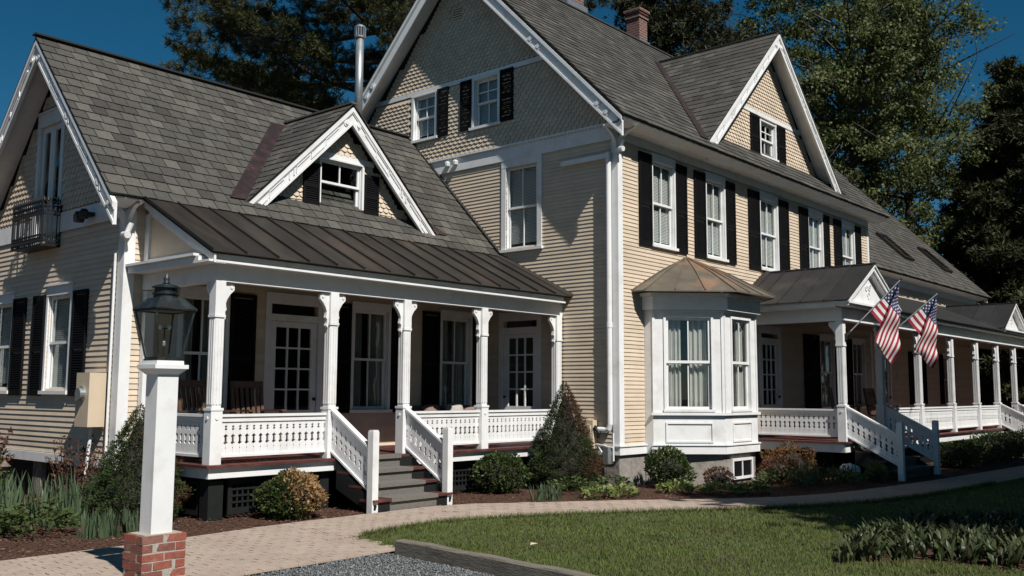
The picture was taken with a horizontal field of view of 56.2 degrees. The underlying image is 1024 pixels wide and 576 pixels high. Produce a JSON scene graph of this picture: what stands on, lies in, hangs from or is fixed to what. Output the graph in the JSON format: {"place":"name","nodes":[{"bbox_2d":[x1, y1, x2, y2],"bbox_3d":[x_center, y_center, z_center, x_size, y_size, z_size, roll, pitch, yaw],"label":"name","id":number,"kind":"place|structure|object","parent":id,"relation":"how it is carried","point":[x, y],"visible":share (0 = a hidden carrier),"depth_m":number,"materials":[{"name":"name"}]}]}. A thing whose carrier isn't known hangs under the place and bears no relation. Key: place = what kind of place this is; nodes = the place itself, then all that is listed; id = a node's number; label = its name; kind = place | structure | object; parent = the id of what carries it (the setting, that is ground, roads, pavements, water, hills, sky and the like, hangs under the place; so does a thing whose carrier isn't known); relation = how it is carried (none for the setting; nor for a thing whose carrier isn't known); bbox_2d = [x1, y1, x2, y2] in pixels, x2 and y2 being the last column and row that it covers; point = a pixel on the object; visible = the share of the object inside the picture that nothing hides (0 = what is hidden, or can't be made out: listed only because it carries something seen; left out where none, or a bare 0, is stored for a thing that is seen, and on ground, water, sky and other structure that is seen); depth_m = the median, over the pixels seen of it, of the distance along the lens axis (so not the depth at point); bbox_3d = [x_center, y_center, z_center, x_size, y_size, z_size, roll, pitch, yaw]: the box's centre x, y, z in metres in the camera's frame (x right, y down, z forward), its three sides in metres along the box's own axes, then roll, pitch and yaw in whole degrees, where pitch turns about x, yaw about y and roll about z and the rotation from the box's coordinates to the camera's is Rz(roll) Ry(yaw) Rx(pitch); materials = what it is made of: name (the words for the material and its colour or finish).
{"place":"outdoors","nodes":[
{"label":"outdoors","id":0,"kind":"place"},
{"bbox_2d":[0,453,13,488],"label":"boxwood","id":1,"kind":"object","parent":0,"point":[7,475],"visible":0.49,"depth_m":14.35,"materials":[{"name":"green plant"}]},
{"bbox_2d":[245,551,394,575],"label":"ground","id":2,"kind":"structure","parent":0,"point":[318,564],"depth_m":9.62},
{"bbox_2d":[122,272,197,575],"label":"lamp post","id":3,"kind":"object","parent":2,"relation":"on","point":[155,545],"visible":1,"depth_m":8.25,"materials":[{"name":"white wood"}]},
{"bbox_2d":[228,53,269,93],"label":"conifer tree","id":4,"kind":"object","parent":2,"relation":"on","point":[245,62],"depth_m":45.43,"materials":[{"name":"green plant"}]},
{"bbox_2d":[268,67,308,104],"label":"conifer tree","id":5,"kind":"object","parent":2,"relation":"on","point":[296,86],"depth_m":45.54,"materials":[{"name":"green plant"}]},
{"bbox_2d":[258,553,487,575],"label":"gravel drive","id":6,"kind":"structure","parent":2,"relation":"on","point":[373,568],"depth_m":9.14,"materials":[{"name":"grey gravel"}]},
{"bbox_2d":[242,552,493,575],"bbox_3d":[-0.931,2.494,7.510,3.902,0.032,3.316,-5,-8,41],"label":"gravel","id":7,"kind":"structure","parent":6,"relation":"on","point":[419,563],"depth_m":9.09,"materials":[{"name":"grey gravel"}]},
{"bbox_2d":[395,539,596,575],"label":"timber edging","id":8,"kind":"object","parent":6,"relation":"on","point":[494,565],"visible":0.88,"depth_m":9.07,"materials":[{"name":"grey wood"}]},
{"bbox_2d":[157,0,615,110],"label":"pine tree","id":9,"kind":"object","parent":2,"relation":"on","point":[243,23],"visible":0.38,"depth_m":31.40,"materials":[{"name":"green plant"}]},
{"bbox_2d":[0,0,1023,521],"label":"clapboard house","id":10,"kind":"structure","parent":2,"relation":"on","point":[504,218],"depth_m":17.92,"materials":[{"name":"paint"}]},
{"bbox_2d":[0,291,16,393],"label":"window","id":11,"kind":"structure","parent":10,"relation":"in","point":[6,299],"depth_m":16.53,"materials":[{"name":"white paint"}]},
{"bbox_2d":[38,281,74,393],"bbox_3d":[-7.078,0.793,15.030,0.960,1.735,0.190,-5,-8,41],"label":"window","id":12,"kind":"structure","parent":10,"relation":"in","point":[59,380],"depth_m":15.20,"materials":[{"name":"white paint"}]},
{"bbox_2d":[176,286,230,413],"bbox_3d":[-4.785,0.965,14.710,0.260,1.965,0.940,-5,-8,41],"label":"window","id":13,"kind":"structure","parent":10,"relation":"in","point":[189,293],"depth_m":14.73,"materials":[{"name":"white paint"}]},
{"bbox_2d":[177,380,239,459],"bbox_3d":[-4.389,1.865,13.648,1.020,1.101,0.620,-4,-7,32],"label":"rocking chair","id":14,"kind":"object","parent":10,"relation":"on","point":[196,384],"visible":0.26,"depth_m":13.75,"materials":[{"name":"brown wood"}]},
{"bbox_2d":[224,381,286,443],"bbox_3d":[-3.863,1.950,14.405,0.620,1.101,1.020,6,-9,-43],"label":"rocking chair","id":15,"kind":"object","parent":10,"relation":"on","point":[252,385],"visible":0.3,"depth_m":14.59,"materials":[{"name":"brown wood"}]},
{"bbox_2d":[318,155,364,210],"bbox_3d":[-3.079,-1.852,17.097,0.173,0.830,1.010,-5,-8,41],"label":"window","id":16,"kind":"structure","parent":10,"relation":"in","point":[360,169],"depth_m":17.32,"materials":[{"name":"white paint"}]},
{"bbox_2d":[349,301,391,412],"bbox_3d":[-2.585,1.251,17.234,0.260,1.965,0.980,-5,-8,41],"label":"window","id":17,"kind":"structure","parent":10,"relation":"in","point":[377,372],"depth_m":17.37,"materials":[{"name":"white paint"}]},
{"bbox_2d":[410,90,439,143],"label":"window","id":18,"kind":"structure","parent":10,"relation":"in","point":[416,100],"depth_m":21.47,"materials":[{"name":"white paint"}]},
{"bbox_2d":[412,405,489,433],"bbox_3d":[-1.122,2.546,17.862,0.600,0.710,1.580,-5,-8,41],"label":"porch settee","id":19,"kind":"object","parent":10,"relation":"on","point":[419,408],"visible":0.07,"depth_m":17.76,"materials":[{"name":"brown wood"}]},
{"bbox_2d":[422,404,439,410],"bbox_3d":[-1.473,2.275,17.559,0.225,0.285,0.374,-5,-8,41],"label":"cushion","id":20,"kind":"object","parent":19,"relation":"on","point":[431,407],"visible":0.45,"depth_m":17.50,"materials":[{"name":"beige fabric"}]},
{"bbox_2d":[445,403,463,410],"bbox_3d":[-1.078,2.313,17.983,0.419,0.321,0.206,5,-8,-39],"label":"cushion","id":21,"kind":"object","parent":19,"relation":"on","point":[453,406],"visible":0.46,"depth_m":17.92,"materials":[{"name":"white fabric"}]},
{"bbox_2d":[463,406,474,409],"bbox_3d":[-0.818,2.380,18.308,0.223,0.258,0.333,-5,-8,41],"label":"cushion","id":22,"kind":"object","parent":19,"relation":"on","point":[469,408],"visible":0.23,"depth_m":18.27,"materials":[{"name":"beige fabric"}]},
{"bbox_2d":[440,309,472,405],"bbox_3d":[-1.159,1.436,18.871,0.260,1.965,0.960,-5,-8,41],"label":"window","id":23,"kind":"structure","parent":10,"relation":"in","point":[458,318],"depth_m":19.04,"materials":[{"name":"white paint"}]},
{"bbox_2d":[468,72,500,131],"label":"window","id":24,"kind":"structure","parent":10,"relation":"in","point":[476,103],"depth_m":20.25,"materials":[{"name":"white paint"}]},
{"bbox_2d":[499,154,542,252],"bbox_3d":[0.216,-1.678,19.271,1.120,1.895,0.190,-5,-8,41],"label":"window","id":25,"kind":"structure","parent":10,"relation":"in","point":[537,158],"depth_m":19.35,"materials":[{"name":"white paint"}]},
{"bbox_2d":[650,152,678,251],"bbox_3d":[2.956,-1.682,18.928,0.190,1.855,0.940,-5,-8,41],"label":"window","id":26,"kind":"structure","parent":10,"relation":"in","point":[665,163],"depth_m":19.09,"materials":[{"name":"white paint"}]},
{"bbox_2d":[631,257,775,484],"bbox_3d":[4.090,1.562,18.683,1.544,4.513,3.990,-5,-8,41],"label":"bay window","id":27,"kind":"structure","parent":10,"relation":"in","point":[719,427],"depth_m":18.00,"materials":[{"name":"white paint"}]},
{"bbox_2d":[704,171,728,262],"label":"window","id":28,"kind":"structure","parent":10,"relation":"in","point":[712,179],"depth_m":20.66,"materials":[{"name":"white paint"}]},
{"bbox_2d":[758,190,779,270],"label":"window","id":29,"kind":"structure","parent":10,"relation":"in","point":[765,197],"depth_m":22.60,"materials":[{"name":"white paint"}]},
{"bbox_2d":[760,119,778,161],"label":"window","id":30,"kind":"structure","parent":10,"relation":"in","point":[772,142],"depth_m":23.21,"materials":[{"name":"white paint"}]},
{"bbox_2d":[807,207,823,267],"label":"window","id":31,"kind":"structure","parent":10,"relation":"in","point":[814,214],"depth_m":24.58,"materials":[{"name":"white paint"}]},
{"bbox_2d":[818,333,836,408],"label":"window","id":32,"kind":"structure","parent":10,"relation":"in","point":[824,338],"depth_m":24.58,"materials":[{"name":"white paint"}]},
{"bbox_2d":[823,387,863,433],"bbox_3d":[7.792,2.892,22.536,1.019,1.101,0.620,-2,-7,24],"label":"rocking chair","id":33,"kind":"object","parent":10,"relation":"on","point":[831,397],"visible":0.29,"depth_m":22.45,"materials":[{"name":"brown wood"}]},
{"bbox_2d":[840,219,855,264],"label":"window","id":34,"kind":"structure","parent":10,"relation":"in","point":[848,227],"depth_m":26.20,"materials":[{"name":"white paint"}]},
{"bbox_2d":[851,337,866,407],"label":"window","id":35,"kind":"structure","parent":10,"relation":"in","point":[855,341],"depth_m":26.17,"materials":[{"name":"white paint"}]},
{"bbox_2d":[844,278,901,363],"bbox_3d":[7.404,0.676,19.633,1.233,1.781,0.192,0,-6,2],"label":"flag","id":36,"kind":"object","parent":10,"relation":"attached to","point":[885,311],"visible":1,"depth_m":19.60,"materials":[{"name":"fabric"}]},
{"bbox_2d":[863,388,900,429],"bbox_3d":[9.437,3.123,24.581,0.620,1.101,1.020,6,-9,-43],"label":"rocking chair","id":37,"kind":"object","parent":10,"relation":"on","point":[868,394],"visible":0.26,"depth_m":24.69,"materials":[{"name":"brown wood"}]},
{"bbox_2d":[898,291,939,367],"bbox_3d":[8.837,0.925,21.221,1.313,1.717,0.194,0,-6,2],"label":"flag","id":38,"kind":"object","parent":10,"relation":"attached to","point":[922,321],"visible":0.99,"depth_m":21.19,"materials":[{"name":"fabric"}]},
{"bbox_2d":[942,353,947,403],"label":"window","id":39,"kind":"structure","parent":10,"relation":"in","point":[944,354],"depth_m":32.78,"materials":[{"name":"white paint"}]},
{"bbox_2d":[0,456,1023,560],"bbox_3d":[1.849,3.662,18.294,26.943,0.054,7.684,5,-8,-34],"label":"mulch","id":40,"kind":"object","parent":2,"relation":"on","point":[182,521],"visible":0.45,"depth_m":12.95,"materials":[{"name":"brown soil"}]},
{"bbox_2d":[0,460,10,489],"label":"path light","id":41,"kind":"object","parent":40,"relation":"on","point":[4,465],"visible":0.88,"depth_m":12.57,"materials":[{"name":"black metal"}]},
{"bbox_2d":[0,427,14,476],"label":"stemmy shrub","id":42,"kind":"object","parent":40,"relation":"on","point":[2,447],"visible":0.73,"depth_m":14.75,"materials":[{"name":"brown plant"}]},
{"bbox_2d":[0,478,33,535],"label":"iris","id":43,"kind":"object","parent":40,"relation":"on","point":[7,499],"visible":0.48,"depth_m":11.32,"materials":[{"name":"green plant"}]},
{"bbox_2d":[0,503,34,536],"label":"perennial","id":44,"kind":"object","parent":40,"relation":"on","point":[18,527],"visible":0.67,"depth_m":10.94,"materials":[{"name":"green plant"}]},
{"bbox_2d":[0,468,38,519],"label":"iris","id":45,"kind":"object","parent":40,"relation":"on","point":[18,492],"visible":0.42,"depth_m":12.12,"materials":[{"name":"green plant"}]},
{"bbox_2d":[0,496,80,536],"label":"perennial","id":46,"kind":"object","parent":40,"relation":"on","point":[71,521],"visible":0.92,"depth_m":10.99,"materials":[{"name":"green plant"}]},
{"bbox_2d":[19,468,94,527],"bbox_3d":[-5.667,2.611,11.999,0.914,0.705,0.783,-1,-6,11],"label":"iris","id":47,"kind":"object","parent":40,"relation":"on","point":[74,496],"visible":0.68,"depth_m":12.00,"materials":[{"name":"green plant"}]},
{"bbox_2d":[45,430,114,511],"bbox_3d":[-5.979,2.572,13.493,1.011,1.153,0.956,-5,-8,41],"label":"stemmy shrub","id":48,"kind":"object","parent":40,"relation":"on","point":[83,477],"visible":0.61,"depth_m":13.35,"materials":[{"name":"red plant"}]},
{"bbox_2d":[75,508,111,539],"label":"iris","id":49,"kind":"object","parent":40,"relation":"on","point":[102,530],"visible":0.99,"depth_m":10.94,"materials":[{"name":"green plant"}]},
{"bbox_2d":[103,507,139,537],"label":"iris","id":50,"kind":"object","parent":40,"relation":"on","point":[129,524],"visible":0.79,"depth_m":11.19,"materials":[{"name":"green plant"}]},
{"bbox_2d":[79,404,195,522],"bbox_3d":[-4.893,2.266,12.568,1.513,1.530,1.485,-5,-8,41],"label":"dwarf spruce","id":51,"kind":"object","parent":40,"relation":"on","point":[121,492],"visible":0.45,"depth_m":12.24,"materials":[{"name":"green plant"}]},
{"bbox_2d":[251,466,329,519],"bbox_3d":[-2.921,2.735,12.799,0.994,0.733,0.842,-2,-7,17],"label":"flowering shrub","id":52,"kind":"object","parent":40,"relation":"on","point":[290,500],"visible":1,"depth_m":12.60,"materials":[{"name":"green plant"}]},
{"bbox_2d":[469,449,532,493],"bbox_3d":[-0.266,3.100,16.131,1.010,0.764,0.976,-5,-8,41],"label":"boxwood","id":53,"kind":"object","parent":40,"relation":"on","point":[500,474],"visible":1,"depth_m":15.94,"materials":[{"name":"green plant"}]},
{"bbox_2d":[528,481,560,501],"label":"iris","id":54,"kind":"object","parent":40,"relation":"on","point":[542,494],"visible":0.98,"depth_m":15.00,"materials":[{"name":"green plant"}]},
{"bbox_2d":[523,381,608,489],"bbox_3d":[0.920,2.595,17.014,1.503,1.911,1.571,-5,-8,41],"label":"dwarf spruce","id":55,"kind":"object","parent":40,"relation":"on","point":[564,450],"visible":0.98,"depth_m":16.76,"materials":[{"name":"green plant"}]},
{"bbox_2d":[545,473,596,491],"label":"perennial","id":56,"kind":"object","parent":40,"relation":"on","point":[557,482],"visible":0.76,"depth_m":16.00,"materials":[{"name":"green plant"}]},
{"bbox_2d":[577,484,618,498],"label":"hosta","id":57,"kind":"object","parent":40,"relation":"on","point":[604,490],"visible":1,"depth_m":15.29,"materials":[{"name":"green plant"}]},
{"bbox_2d":[593,474,634,487],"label":"perennial","id":58,"kind":"object","parent":40,"relation":"on","point":[620,480],"visible":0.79,"depth_m":16.60,"materials":[{"name":"green plant"}]},
{"bbox_2d":[607,482,639,496],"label":"hosta","id":59,"kind":"object","parent":40,"relation":"on","point":[633,490],"visible":0.75,"depth_m":15.46,"materials":[{"name":"green plant"}]},
{"bbox_2d":[643,444,696,488],"bbox_3d":[2.795,3.215,17.208,0.889,0.813,0.995,3,-7,-26],"label":"boxwood","id":60,"kind":"object","parent":40,"relation":"on","point":[669,467],"visible":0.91,"depth_m":16.98,"materials":[{"name":"green plant"}]},
{"bbox_2d":[654,478,697,492],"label":"hosta","id":61,"kind":"object","parent":40,"relation":"on","point":[688,486],"visible":1,"depth_m":16.16,"materials":[{"name":"green plant"}]},
{"bbox_2d":[702,466,736,486],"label":"heather","id":62,"kind":"object","parent":40,"relation":"on","point":[721,476],"visible":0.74,"depth_m":17.10,"materials":[{"name":"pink plant"}]},
{"bbox_2d":[698,478,749,493],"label":"hosta","id":63,"kind":"object","parent":40,"relation":"on","point":[710,487],"visible":1,"depth_m":16.06,"materials":[{"name":"green plant"}]},
{"bbox_2d":[730,479,770,493],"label":"hosta","id":64,"kind":"object","parent":40,"relation":"on","point":[758,485],"visible":0.9,"depth_m":16.19,"materials":[{"name":"green plant"}]},
{"bbox_2d":[755,453,808,484],"bbox_3d":[5.091,3.392,17.974,0.988,0.607,0.882,0,-6,3],"label":"spirea","id":65,"kind":"object","parent":40,"relation":"on","point":[772,464],"visible":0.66,"depth_m":17.88,"materials":[{"name":"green plant"}]},
{"bbox_2d":[754,464,813,488],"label":"perennial","id":66,"kind":"object","parent":40,"relation":"on","point":[807,480],"visible":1,"depth_m":17.13,"materials":[{"name":"green plant"}]},
{"bbox_2d":[756,440,821,478],"bbox_3d":[5.463,3.403,18.971,1.307,0.802,1.282,-5,-8,41],"label":"spirea","id":67,"kind":"object","parent":40,"relation":"on","point":[795,457],"visible":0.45,"depth_m":18.86,"materials":[{"name":"orange plant"}]},
{"bbox_2d":[792,460,824,485],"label":"iris","id":68,"kind":"object","parent":40,"relation":"on","point":[812,472],"visible":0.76,"depth_m":17.73,"materials":[{"name":"green plant"}]},
{"bbox_2d":[814,465,868,483],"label":"perennial","id":69,"kind":"object","parent":40,"relation":"on","point":[859,478],"visible":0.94,"depth_m":17.61,"materials":[{"name":"green plant"}]},
{"bbox_2d":[827,463,856,483],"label":"iris","id":70,"kind":"object","parent":40,"relation":"on","point":[841,478],"visible":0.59,"depth_m":18.23,"materials":[{"name":"plant"}]},
{"bbox_2d":[839,463,860,476],"bbox_3d":[6.558,3.609,18.664,0.411,0.420,0.547,-5,-8,41],"label":"garden rock","id":71,"kind":"object","parent":40,"relation":"on","point":[858,469],"visible":0.34,"depth_m":18.59,"materials":[{"name":"grey stone"}]},
{"bbox_2d":[864,461,888,481],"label":"boxwood","id":72,"kind":"object","parent":40,"relation":"on","point":[875,474],"visible":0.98,"depth_m":18.45,"materials":[{"name":"green plant"}]},
{"bbox_2d":[927,439,981,467],"bbox_3d":[10.248,3.834,22.226,1.202,0.718,1.233,-5,-8,41],"label":"shrub","id":73,"kind":"object","parent":40,"relation":"on","point":[953,455],"visible":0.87,"depth_m":21.96,"materials":[{"name":"green plant"}]},
{"bbox_2d":[946,436,1004,465],"bbox_3d":[11.018,3.905,23.017,1.284,0.760,1.225,-5,-8,41],"label":"shrub","id":74,"kind":"object","parent":40,"relation":"on","point":[982,451],"visible":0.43,"depth_m":22.80,"materials":[{"name":"green plant"}]},
{"bbox_2d":[969,431,1017,462],"bbox_3d":[11.908,3.972,23.970,1.287,0.833,1.291,-5,-8,41],"label":"shrub","id":75,"kind":"object","parent":40,"relation":"on","point":[1001,445],"visible":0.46,"depth_m":23.80,"materials":[{"name":"green plant"}]},
{"bbox_2d":[984,430,1023,459],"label":"shrub","id":76,"kind":"object","parent":40,"relation":"on","point":[1020,447],"visible":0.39,"depth_m":24.88,"materials":[{"name":"green plant"}]},
{"bbox_2d":[996,429,1023,456],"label":"shrub","id":77,"kind":"object","parent":40,"relation":"on","point":[1015,431],"visible":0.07,"depth_m":26.31,"materials":[{"name":"green plant"}]},
{"bbox_2d":[0,465,1023,575],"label":"walkway","id":78,"kind":"structure","parent":2,"relation":"on","point":[254,550],"depth_m":11.00,"materials":[{"name":"brick"}]},
{"bbox_2d":[602,0,749,56],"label":"spruce tree","id":79,"kind":"object","parent":2,"relation":"on","point":[672,25],"visible":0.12,"depth_m":40.90,"materials":[{"name":"green plant"}]},
{"bbox_2d":[732,23,760,38],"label":"spruce tree","id":80,"kind":"object","parent":2,"relation":"on","point":[753,33],"depth_m":43.28,"materials":[{"name":"green plant"}]},
{"bbox_2d":[707,0,1017,258],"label":"maple tree","id":81,"kind":"object","parent":2,"relation":"on","point":[849,127],"visible":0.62,"depth_m":41.58,"materials":[{"name":"green plant"}]},
{"bbox_2d":[813,39,975,256],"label":"maple tree","id":82,"kind":"object","parent":2,"relation":"on","point":[896,209],"visible":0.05,"depth_m":49.16,"materials":[{"name":"green plant"}]},
{"bbox_2d":[829,0,1023,249],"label":"maple tree","id":83,"kind":"object","parent":2,"relation":"on","point":[974,22],"visible":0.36,"depth_m":43.31,"materials":[{"name":"green plant"}]},
{"bbox_2d":[927,166,1016,405],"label":"pine tree","id":84,"kind":"object","parent":2,"relation":"on","point":[950,207],"visible":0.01,"depth_m":49.00,"materials":[{"name":"green plant"}]},
{"bbox_2d":[932,54,1023,403],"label":"pine tree","id":85,"kind":"object","parent":2,"relation":"on","point":[987,224],"visible":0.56,"depth_m":41.81,"materials":[{"name":"green plant"}]},
{"bbox_2d":[980,308,1023,419],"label":"pine tree","id":86,"kind":"object","parent":2,"relation":"on","point":[1005,392],"visible":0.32,"depth_m":38.79,"materials":[{"name":"green plant"}]},
{"bbox_2d":[0,0,1023,248],"label":"sky","id":87,"kind":"structure","parent":0,"point":[134,29],"materials":[{"name":"blue"}]},
{"bbox_2d":[344,478,1023,575],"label":"lawn","id":88,"kind":"structure","parent":0,"point":[721,545],"depth_m":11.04,"materials":[{"name":"plant"}]},
{"bbox_2d":[832,544,1023,570],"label":"planting bed","id":89,"kind":"object","parent":88,"relation":"on","point":[930,556],"visible":0.14,"depth_m":9.68,"materials":[{"name":"brown soil"}]},
{"bbox_2d":[833,507,1023,569],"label":"broad leaved ground cover","id":90,"kind":"object","parent":89,"relation":"on","point":[971,537],"visible":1,"depth_m":10.04,"materials":[{"name":"green plant"}]}
]}

